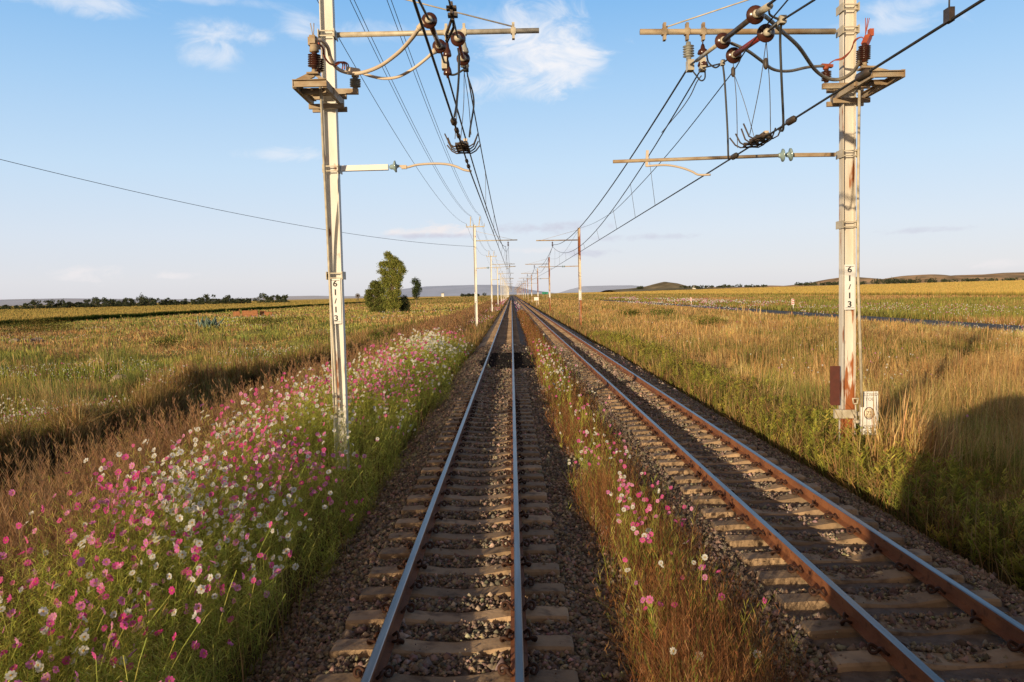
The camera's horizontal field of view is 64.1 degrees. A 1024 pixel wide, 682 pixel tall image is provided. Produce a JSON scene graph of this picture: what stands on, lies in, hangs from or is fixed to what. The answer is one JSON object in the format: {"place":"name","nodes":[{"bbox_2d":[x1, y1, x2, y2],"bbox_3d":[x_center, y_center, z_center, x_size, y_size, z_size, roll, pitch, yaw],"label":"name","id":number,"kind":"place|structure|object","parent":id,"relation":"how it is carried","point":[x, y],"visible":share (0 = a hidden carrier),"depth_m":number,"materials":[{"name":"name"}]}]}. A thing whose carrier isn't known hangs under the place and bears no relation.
{"place":"outdoors","nodes":[
{"label":"outdoors","id":0,"kind":"place"},
{"bbox_2d":[0,296,363,305],"bbox_3d":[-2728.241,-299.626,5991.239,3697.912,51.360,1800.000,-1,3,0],"label":"hill","id":1,"kind":"structure","parent":0,"point":[11,302],"depth_m":5548.50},
{"bbox_2d":[0,297,450,324],"bbox_3d":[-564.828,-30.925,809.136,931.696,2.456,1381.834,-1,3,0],"label":"maize field","id":2,"kind":"structure","parent":0,"point":[80,313],"depth_m":302.49,"materials":[{"name":"yellow plant"}]},
{"bbox_2d":[373,285,550,296],"bbox_3d":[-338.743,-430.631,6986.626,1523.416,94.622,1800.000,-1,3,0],"label":"hill","id":3,"kind":"structure","parent":0,"point":[454,290],"depth_m":6438.02,"materials":[{"name":"grey"}]},
{"bbox_2d":[0,292,1023,681],"bbox_3d":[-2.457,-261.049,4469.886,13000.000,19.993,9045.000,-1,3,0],"label":"ground","id":4,"kind":"structure","parent":0,"point":[274,550],"depth_m":14.12,"materials":[{"name":"green plant"}]},
{"bbox_2d":[0,319,53,335],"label":"bush","id":5,"kind":"object","parent":4,"relation":"on","point":[9,331],"visible":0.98,"depth_m":105.24,"materials":[{"name":"green plant"}]},
{"bbox_2d":[11,317,86,332],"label":"bush","id":6,"kind":"object","parent":4,"relation":"on","point":[46,324],"visible":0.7,"depth_m":117.47,"materials":[{"name":"green plant"}]},
{"bbox_2d":[1,301,129,308],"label":"distant wood","id":7,"kind":"object","parent":4,"relation":"on","point":[125,303],"visible":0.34,"depth_m":627.97,"materials":[{"name":"green plant"}]},
{"bbox_2d":[144,335,181,348],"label":"bush","id":8,"kind":"object","parent":4,"relation":"on","point":[166,342],"visible":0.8,"depth_m":71.90,"materials":[{"name":"green plant"}]},
{"bbox_2d":[137,297,259,305],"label":"distant wood","id":9,"kind":"object","parent":4,"relation":"on","point":[222,300],"visible":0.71,"depth_m":685.04,"materials":[{"name":"green plant"}]},
{"bbox_2d":[197,316,223,328],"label":"agave plant","id":10,"kind":"object","parent":4,"relation":"on","point":[207,321],"visible":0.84,"depth_m":108.73,"materials":[{"name":"green plant"}]},
{"bbox_2d":[0,319,436,518],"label":"gully grass","id":11,"kind":"structure","parent":4,"relation":"on","point":[80,417],"depth_m":27.05,"materials":[{"name":"plant"}]},
{"bbox_2d":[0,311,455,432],"bbox_3d":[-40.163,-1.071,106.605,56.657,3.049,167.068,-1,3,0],"label":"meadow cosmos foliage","id":12,"kind":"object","parent":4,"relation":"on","point":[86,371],"visible":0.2,"depth_m":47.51,"materials":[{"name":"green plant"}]},
{"bbox_2d":[0,323,475,681],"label":"cosmos","id":13,"kind":"object","parent":4,"relation":"on","point":[368,403],"depth_m":8.93,"materials":[{"name":"plant"}]},
{"bbox_2d":[1,336,456,680],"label":"cosmos buds","id":14,"kind":"object","parent":13,"relation":"on","point":[192,542],"visible":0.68,"depth_m":7.56,"materials":[{"name":"pink plant"}]},
{"bbox_2d":[0,301,482,441],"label":"meadow grass","id":15,"kind":"structure","parent":4,"relation":"on","point":[32,390],"depth_m":68.47,"materials":[{"name":"plant"}]},
{"bbox_2d":[0,299,500,681],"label":"brown grass","id":16,"kind":"structure","parent":4,"relation":"on","point":[9,516],"depth_m":12.99,"materials":[{"name":"plant"}]},
{"bbox_2d":[233,310,272,316],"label":"brick ruin","id":17,"kind":"object","parent":4,"relation":"on","point":[248,313],"visible":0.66,"depth_m":197.51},
{"bbox_2d":[234,315,304,325],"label":"bush","id":18,"kind":"object","parent":4,"relation":"on","point":[261,319],"visible":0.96,"depth_m":120.08,"materials":[{"name":"green plant"}]},
{"bbox_2d":[363,280,386,312],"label":"gum tree","id":19,"kind":"object","parent":4,"relation":"on","point":[376,290],"visible":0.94,"depth_m":205.12,"materials":[{"name":"green plant"}]},
{"bbox_2d":[376,250,406,311],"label":"gum tree","id":20,"kind":"object","parent":4,"relation":"on","point":[392,264],"visible":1,"depth_m":196.99,"materials":[{"name":"green plant"}]},
{"bbox_2d":[398,295,411,311],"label":"conifer tree","id":21,"kind":"object","parent":4,"relation":"on","point":[405,306],"visible":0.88,"depth_m":199.38,"materials":[{"name":"green plant"}]},
{"bbox_2d":[292,0,538,470],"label":"catenary mast","id":22,"kind":"object","parent":4,"relation":"on","point":[329,95],"visible":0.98,"depth_m":15.52,"materials":[{"name":"metal"}]},
{"bbox_2d":[418,0,510,286],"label":"overhead wire","id":23,"kind":"object","parent":22,"relation":"attached to","point":[429,19],"visible":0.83,"depth_m":14.38,"materials":[{"name":"metal"}]},
{"bbox_2d":[445,0,510,281],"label":"overhead wire","id":24,"kind":"object","parent":22,"relation":"attached to","point":[457,38],"visible":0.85,"depth_m":12.93,"materials":[{"name":"metal"}]},
{"bbox_2d":[412,0,509,285],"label":"overhead wire","id":25,"kind":"object","parent":24,"relation":"hanging from","point":[462,147],"visible":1,"depth_m":12.95,"materials":[{"name":"metal"}]},
{"bbox_2d":[411,276,421,307],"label":"slender tree","id":26,"kind":"object","parent":4,"relation":"on","point":[416,288],"visible":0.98,"depth_m":264.01,"materials":[{"name":"green plant"}]},
{"bbox_2d":[466,216,516,327],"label":"catenary mast","id":27,"kind":"object","parent":4,"relation":"on","point":[475,273],"visible":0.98,"depth_m":77.18,"materials":[{"name":"metal"}]},
{"bbox_2d":[0,159,474,246],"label":"overhead wire","id":28,"kind":"object","parent":27,"relation":"attached to","point":[208,207],"visible":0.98,"depth_m":46.60,"materials":[{"name":"metal"}]},
{"bbox_2d":[0,297,1023,423],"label":"distant flowers","id":29,"kind":"object","parent":4,"relation":"on","point":[472,322],"visible":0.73,"depth_m":87.30,"materials":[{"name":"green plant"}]},
{"bbox_2d":[304,293,765,306],"bbox_3d":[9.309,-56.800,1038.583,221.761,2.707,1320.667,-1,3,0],"label":"distant grass","id":30,"kind":"structure","parent":4,"relation":"on","point":[452,300],"depth_m":580.14,"materials":[{"name":"plant"}]},
{"bbox_2d":[536,228,581,324],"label":"catenary mast","id":31,"kind":"object","parent":4,"relation":"on","point":[579,279],"visible":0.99,"depth_m":77.20,"materials":[{"name":"metal"}]},
{"bbox_2d":[522,0,787,285],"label":"overhead wire","id":32,"kind":"object","parent":31,"relation":"attached to","point":[780,8],"visible":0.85,"depth_m":16.70,"materials":[{"name":"metal"}]},
{"bbox_2d":[244,295,1023,681],"bbox_3d":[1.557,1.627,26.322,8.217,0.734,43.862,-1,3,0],"label":"ballast stones","id":33,"kind":"object","parent":4,"relation":"on","point":[554,458],"visible":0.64,"depth_m":9.28,"materials":[{"name":"gravel"}]},
{"bbox_2d":[314,662,578,681],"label":"sleeper","id":34,"kind":"object","parent":33,"relation":"on","point":[505,674],"visible":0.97,"depth_m":6.42,"materials":[{"name":"concrete"}]},
{"bbox_2d":[330,628,573,658],"bbox_3d":[-0.509,2.671,7.042,2.070,0.349,0.304,-1,3,0],"label":"sleeper","id":35,"kind":"object","parent":33,"relation":"on","point":[405,647],"visible":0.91,"depth_m":6.98,"materials":[{"name":"concrete"}]},
{"bbox_2d":[346,600,568,629],"bbox_3d":[-0.504,2.631,7.689,2.070,0.349,0.304,-1,3,0],"label":"sleeper","id":36,"kind":"object","parent":33,"relation":"on","point":[502,614],"visible":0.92,"depth_m":7.64,"materials":[{"name":"concrete"}]},
{"bbox_2d":[359,577,565,601],"bbox_3d":[-0.496,2.593,8.311,2.070,0.349,0.304,-1,3,0],"label":"sleeper","id":37,"kind":"object","parent":33,"relation":"on","point":[418,592],"visible":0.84,"depth_m":8.27,"materials":[{"name":"concrete"}]},
{"bbox_2d":[368,557,559,578],"bbox_3d":[-0.516,2.560,8.957,2.070,0.349,0.304,-1,3,0],"label":"sleeper","id":38,"kind":"object","parent":33,"relation":"on","point":[530,569],"visible":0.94,"depth_m":8.89,"materials":[{"name":"concrete"}]},
{"bbox_2d":[378,539,556,559],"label":"sleeper","id":39,"kind":"object","parent":33,"relation":"on","point":[405,552],"visible":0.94,"depth_m":9.56,"materials":[{"name":"concrete"}]},
{"bbox_2d":[387,524,554,542],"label":"sleeper","id":40,"kind":"object","parent":33,"relation":"on","point":[437,535],"visible":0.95,"depth_m":10.20,"materials":[{"name":"concrete"}]},
{"bbox_2d":[395,510,551,528],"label":"sleeper","id":41,"kind":"object","parent":33,"relation":"on","point":[504,520],"visible":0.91,"depth_m":10.83,"materials":[{"name":"concrete"}]},
{"bbox_2d":[401,498,549,515],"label":"sleeper","id":42,"kind":"object","parent":33,"relation":"on","point":[525,507],"visible":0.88,"depth_m":11.49,"materials":[{"name":"concrete"}]},
{"bbox_2d":[407,488,546,503],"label":"sleeper","id":43,"kind":"object","parent":33,"relation":"on","point":[542,496],"visible":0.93,"depth_m":12.13,"materials":[{"name":"concrete"}]},
{"bbox_2d":[413,478,545,492],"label":"sleeper","id":44,"kind":"object","parent":33,"relation":"on","point":[522,482],"visible":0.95,"depth_m":12.76,"materials":[{"name":"concrete"}]},
{"bbox_2d":[417,469,543,484],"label":"sleeper","id":45,"kind":"object","parent":33,"relation":"on","point":[506,476],"visible":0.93,"depth_m":13.43,"materials":[{"name":"concrete"}]},
{"bbox_2d":[421,461,541,473],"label":"sleeper","id":46,"kind":"object","parent":33,"relation":"on","point":[462,469],"visible":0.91,"depth_m":14.07,"materials":[{"name":"concrete"}]},
{"bbox_2d":[426,454,541,466],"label":"sleeper","id":47,"kind":"object","parent":33,"relation":"on","point":[466,462],"visible":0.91,"depth_m":14.70,"materials":[{"name":"concrete"}]},
{"bbox_2d":[429,447,539,459],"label":"sleeper","id":48,"kind":"object","parent":33,"relation":"on","point":[507,453],"visible":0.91,"depth_m":15.35,"materials":[{"name":"concrete"}]},
{"bbox_2d":[433,441,538,451],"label":"sleeper","id":49,"kind":"object","parent":33,"relation":"on","point":[528,447],"visible":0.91,"depth_m":16.01,"materials":[{"name":"concrete"}]},
{"bbox_2d":[436,435,537,445],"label":"sleeper","id":50,"kind":"object","parent":33,"relation":"on","point":[466,441],"visible":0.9,"depth_m":16.63,"materials":[{"name":"concrete"}]},
{"bbox_2d":[438,431,536,439],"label":"sleeper","id":51,"kind":"object","parent":33,"relation":"on","point":[480,437],"visible":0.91,"depth_m":17.30,"materials":[{"name":"concrete"}]},
{"bbox_2d":[360,299,509,681],"bbox_3d":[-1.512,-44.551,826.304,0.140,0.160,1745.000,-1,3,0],"label":"rail","id":52,"kind":"object","parent":51,"relation":"on","point":[378,661],"visible":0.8,"depth_m":8.61,"materials":[{"name":"metal"}]},
{"bbox_2d":[511,315,528,681],"bbox_3d":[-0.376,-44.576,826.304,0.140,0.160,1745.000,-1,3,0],"label":"rail","id":53,"kind":"object","parent":51,"relation":"on","point":[519,657],"visible":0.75,"depth_m":8.61,"materials":[{"name":"metal"}]},
{"bbox_2d":[441,426,535,434],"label":"sleeper","id":54,"kind":"object","parent":33,"relation":"on","point":[474,432],"visible":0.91,"depth_m":17.94,"materials":[{"name":"concrete"}]},
{"bbox_2d":[443,421,533,429],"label":"sleeper","id":55,"kind":"object","parent":33,"relation":"on","point":[509,424],"visible":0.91,"depth_m":18.56,"materials":[{"name":"concrete"}]},
{"bbox_2d":[445,417,533,424],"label":"sleeper","id":56,"kind":"object","parent":33,"relation":"on","point":[475,422],"visible":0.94,"depth_m":19.23,"materials":[{"name":"concrete"}]},
{"bbox_2d":[448,413,533,420],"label":"sleeper","id":57,"kind":"object","parent":33,"relation":"on","point":[472,417],"visible":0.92,"depth_m":19.89,"materials":[{"name":"concrete"}]},
{"bbox_2d":[450,409,531,416],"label":"sleeper","id":58,"kind":"object","parent":33,"relation":"on","point":[459,414],"visible":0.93,"depth_m":20.53,"materials":[{"name":"concrete"}]},
{"bbox_2d":[500,301,515,317],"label":"distant sleepers","id":59,"kind":"object","parent":33,"relation":"on","point":[510,312],"visible":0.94,"depth_m":139.59,"materials":[{"name":"concrete"}]},
{"bbox_2d":[479,352,536,368],"bbox_3d":[-0.113,0.895,36.909,2.678,0.305,8.824,-1,3,0],"label":"dark gravel patch","id":60,"kind":"object","parent":33,"relation":"on","point":[498,362],"visible":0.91,"depth_m":36.14,"materials":[{"name":"gravel"}]},
{"bbox_2d":[611,401,690,408],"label":"sleeper","id":61,"kind":"object","parent":33,"relation":"on","point":[660,406],"visible":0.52,"depth_m":21.29,"materials":[{"name":"concrete"}]},
{"bbox_2d":[645,595,658,645],"bbox_3d":[1.208,2.409,7.055,0.121,0.468,0.115,-3,4,-34],"label":"cosmos plant","id":62,"kind":"object","parent":33,"relation":"on","point":[649,601],"visible":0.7,"depth_m":7.05,"materials":[{"name":"green plant"}]},
{"bbox_2d":[613,404,695,412],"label":"sleeper","id":63,"kind":"object","parent":33,"relation":"on","point":[626,409],"visible":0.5,"depth_m":20.66,"materials":[{"name":"concrete"}]},
{"bbox_2d":[616,408,701,416],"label":"sleeper","id":64,"kind":"object","parent":33,"relation":"on","point":[676,412],"visible":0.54,"depth_m":19.99,"materials":[{"name":"concrete"}]},
{"bbox_2d":[525,334,798,681],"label":"wildflowers","id":65,"kind":"object","parent":33,"relation":"on","point":[595,453],"depth_m":10.09,"materials":[{"name":"plant"}]},
{"bbox_2d":[620,412,707,420],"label":"sleeper","id":66,"kind":"object","parent":33,"relation":"on","point":[681,416],"visible":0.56,"depth_m":19.37,"materials":[{"name":"concrete"}]},
{"bbox_2d":[623,415,714,424],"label":"sleeper","id":67,"kind":"object","parent":33,"relation":"on","point":[687,421],"visible":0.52,"depth_m":18.72,"materials":[{"name":"concrete"}]},
{"bbox_2d":[627,420,722,429],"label":"sleeper","id":68,"kind":"object","parent":33,"relation":"on","point":[644,426],"visible":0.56,"depth_m":18.07,"materials":[{"name":"concrete"}]},
{"bbox_2d":[632,425,730,434],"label":"sleeper","id":69,"kind":"object","parent":33,"relation":"on","point":[646,431],"visible":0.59,"depth_m":17.43,"materials":[{"name":"concrete"}]},
{"bbox_2d":[636,429,737,439],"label":"sleeper","id":70,"kind":"object","parent":33,"relation":"on","point":[707,435],"visible":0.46,"depth_m":16.77,"materials":[{"name":"concrete"}]},
{"bbox_2d":[641,435,747,446],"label":"sleeper","id":71,"kind":"object","parent":33,"relation":"on","point":[660,442],"visible":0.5,"depth_m":16.13,"materials":[{"name":"concrete"}]},
{"bbox_2d":[646,441,756,452],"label":"sleeper","id":72,"kind":"object","parent":33,"relation":"on","point":[665,448],"visible":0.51,"depth_m":15.49,"materials":[{"name":"concrete"}]},
{"bbox_2d":[651,447,767,459],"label":"sleeper","id":73,"kind":"object","parent":33,"relation":"on","point":[671,454],"visible":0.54,"depth_m":14.84,"materials":[{"name":"concrete"}]},
{"bbox_2d":[658,454,778,466],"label":"sleeper","id":74,"kind":"object","parent":33,"relation":"on","point":[680,462],"visible":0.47,"depth_m":14.21,"materials":[{"name":"concrete"}]},
{"bbox_2d":[665,462,791,474],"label":"sleeper","id":75,"kind":"object","parent":33,"relation":"on","point":[688,470],"visible":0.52,"depth_m":13.57,"materials":[{"name":"concrete"}]},
{"bbox_2d":[673,469,806,483],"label":"sleeper","id":76,"kind":"object","parent":33,"relation":"on","point":[695,478],"visible":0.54,"depth_m":12.92,"materials":[{"name":"concrete"}]},
{"bbox_2d":[680,479,820,494],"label":"sleeper","id":77,"kind":"object","parent":33,"relation":"on","point":[706,489],"visible":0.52,"depth_m":12.28,"materials":[{"name":"concrete"}]},
{"bbox_2d":[516,298,943,681],"bbox_3d":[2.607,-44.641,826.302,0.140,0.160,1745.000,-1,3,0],"label":"rail","id":78,"kind":"object","parent":77,"relation":"on","point":[907,664],"visible":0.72,"depth_m":8.32,"materials":[{"name":"metal"}]},
{"bbox_2d":[518,298,1023,652],"bbox_3d":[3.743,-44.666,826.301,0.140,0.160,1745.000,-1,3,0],"label":"rail","id":79,"kind":"object","parent":77,"relation":"on","point":[1001,624],"visible":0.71,"depth_m":9.35,"materials":[{"name":"metal"}]},
{"bbox_2d":[690,489,839,504],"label":"sleeper","id":80,"kind":"object","parent":33,"relation":"on","point":[717,499],"visible":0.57,"depth_m":11.64,"materials":[{"name":"concrete"}]},
{"bbox_2d":[700,500,858,518],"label":"sleeper","id":81,"kind":"object","parent":33,"relation":"on","point":[728,511],"visible":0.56,"depth_m":10.98,"materials":[{"name":"concrete"}]},
{"bbox_2d":[710,513,878,531],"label":"sleeper","id":82,"kind":"object","parent":33,"relation":"on","point":[825,523],"visible":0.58,"depth_m":10.36,"materials":[{"name":"concrete"}]},
{"bbox_2d":[725,527,904,547],"bbox_3d":[3.622,2.416,9.815,2.070,0.349,0.304,-1,3,0],"label":"sleeper","id":83,"kind":"object","parent":33,"relation":"on","point":[755,540],"visible":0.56,"depth_m":9.72,"materials":[{"name":"concrete"}]},
{"bbox_2d":[739,543,931,566],"bbox_3d":[3.606,2.458,9.157,2.070,0.349,0.304,-1,3,0],"label":"sleeper","id":84,"kind":"object","parent":33,"relation":"on","point":[763,558],"visible":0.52,"depth_m":9.06,"materials":[{"name":"concrete"}]},
{"bbox_2d":[756,562,964,585],"bbox_3d":[3.611,2.491,8.522,2.070,0.349,0.304,-1,3,0],"label":"sleeper","id":85,"kind":"object","parent":33,"relation":"on","point":[899,575],"visible":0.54,"depth_m":8.43,"materials":[{"name":"concrete"}]},
{"bbox_2d":[775,584,1001,610],"bbox_3d":[3.601,2.528,7.870,2.070,0.349,0.304,-1,3,0],"label":"sleeper","id":86,"kind":"object","parent":33,"relation":"on","point":[794,601],"visible":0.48,"depth_m":7.78,"materials":[{"name":"concrete"}]},
{"bbox_2d":[799,609,1023,639],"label":"sleeper","id":87,"kind":"object","parent":33,"relation":"on","point":[812,629],"visible":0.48,"depth_m":7.15,"materials":[{"name":"concrete"}]},
{"bbox_2d":[826,639,1023,672],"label":"sleeper","id":88,"kind":"object","parent":33,"relation":"on","point":[868,660],"visible":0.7,"depth_m":6.53,"materials":[{"name":"concrete"}]},
{"bbox_2d":[517,308,885,681],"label":"track weeds","id":89,"kind":"object","parent":4,"relation":"on","point":[685,629],"visible":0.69,"depth_m":8.06,"materials":[{"name":"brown plant"}]},
{"bbox_2d":[687,316,727,327],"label":"bush","id":90,"kind":"object","parent":4,"relation":"on","point":[709,319],"visible":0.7,"depth_m":79.43,"materials":[{"name":"green plant"}]},
{"bbox_2d":[679,284,766,288],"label":"distant wood","id":91,"kind":"object","parent":4,"relation":"on","point":[721,286],"visible":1,"depth_m":1492.28,"materials":[{"name":"green plant"}]},
{"bbox_2d":[613,0,904,452],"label":"catenary mast","id":92,"kind":"object","parent":4,"relation":"on","point":[846,101],"visible":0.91,"depth_m":15.58,"materials":[{"name":"metal"}]},
{"bbox_2d":[520,0,775,285],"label":"overhead wire","id":93,"kind":"object","parent":92,"relation":"attached to","point":[755,14],"visible":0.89,"depth_m":13.06,"materials":[{"name":"metal"}]},
{"bbox_2d":[517,0,814,289],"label":"overhead wire","id":94,"kind":"object","parent":92,"relation":"attached to","point":[766,34],"visible":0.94,"depth_m":13.20,"materials":[{"name":"metal"}]},
{"bbox_2d":[524,0,984,285],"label":"overhead wire","id":95,"kind":"object","parent":94,"relation":"hanging from","point":[949,16],"visible":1,"depth_m":11.70,"materials":[{"name":"metal"}]},
{"bbox_2d":[528,298,1023,554],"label":"dry grass","id":96,"kind":"structure","parent":4,"relation":"on","point":[991,372],"depth_m":36.22,"materials":[{"name":"plant"}]},
{"bbox_2d":[587,328,1023,590],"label":"shoulder weeds","id":97,"kind":"object","parent":4,"relation":"on","point":[957,479],"visible":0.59,"depth_m":13.61,"materials":[{"name":"green plant"}]},
{"bbox_2d":[807,362,990,483],"bbox_3d":[6.701,1.515,13.956,2.980,2.350,3.113,-1,3,0],"label":"grass tussock","id":98,"kind":"object","parent":4,"relation":"on","point":[922,438],"depth_m":14.16,"materials":[{"name":"plant"}]},
{"bbox_2d":[870,277,937,283],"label":"distant wood","id":99,"kind":"object","parent":4,"relation":"on","point":[896,281],"visible":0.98,"depth_m":1390.46,"materials":[{"name":"green plant"}]},
{"bbox_2d":[940,277,1022,281],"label":"distant wood","id":100,"kind":"object","parent":4,"relation":"on","point":[977,279],"visible":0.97,"depth_m":1481.23,"materials":[{"name":"green plant"}]},
{"bbox_2d":[0,0,1023,299],"label":"sky","id":101,"kind":"structure","parent":0,"point":[195,102],"materials":[{"name":"blue"}]},
{"bbox_2d":[560,285,644,292],"bbox_3d":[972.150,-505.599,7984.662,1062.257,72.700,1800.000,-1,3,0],"label":"hill","id":102,"kind":"structure","parent":0,"point":[595,288],"depth_m":7545.84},
{"bbox_2d":[601,282,722,291],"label":"hill","id":103,"kind":"structure","parent":0,"point":[663,286],"depth_m":2162.01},
{"bbox_2d":[559,280,1023,296],"bbox_3d":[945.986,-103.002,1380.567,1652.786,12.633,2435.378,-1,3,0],"label":"maize field","id":104,"kind":"structure","parent":0,"point":[998,288],"depth_m":432.84,"materials":[{"name":"yellow plant"}]},
{"bbox_2d":[585,293,1023,325],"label":"roadside grass","id":105,"kind":"structure","parent":0,"point":[1014,315],"depth_m":148.69,"materials":[{"name":"plant"}]},
{"bbox_2d":[602,300,1023,331],"bbox_3d":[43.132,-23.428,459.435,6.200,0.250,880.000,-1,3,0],"label":"road","id":106,"kind":"structure","parent":0,"point":[1000,326],"depth_m":91.98,"materials":[{"name":"asphalt"}]},
{"bbox_2d":[709,272,1023,287],"bbox_3d":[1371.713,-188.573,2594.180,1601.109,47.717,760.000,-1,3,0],"label":"hill","id":107,"kind":"structure","parent":0,"point":[1000,276],"depth_m":2445.38,"materials":[{"name":"plant"}]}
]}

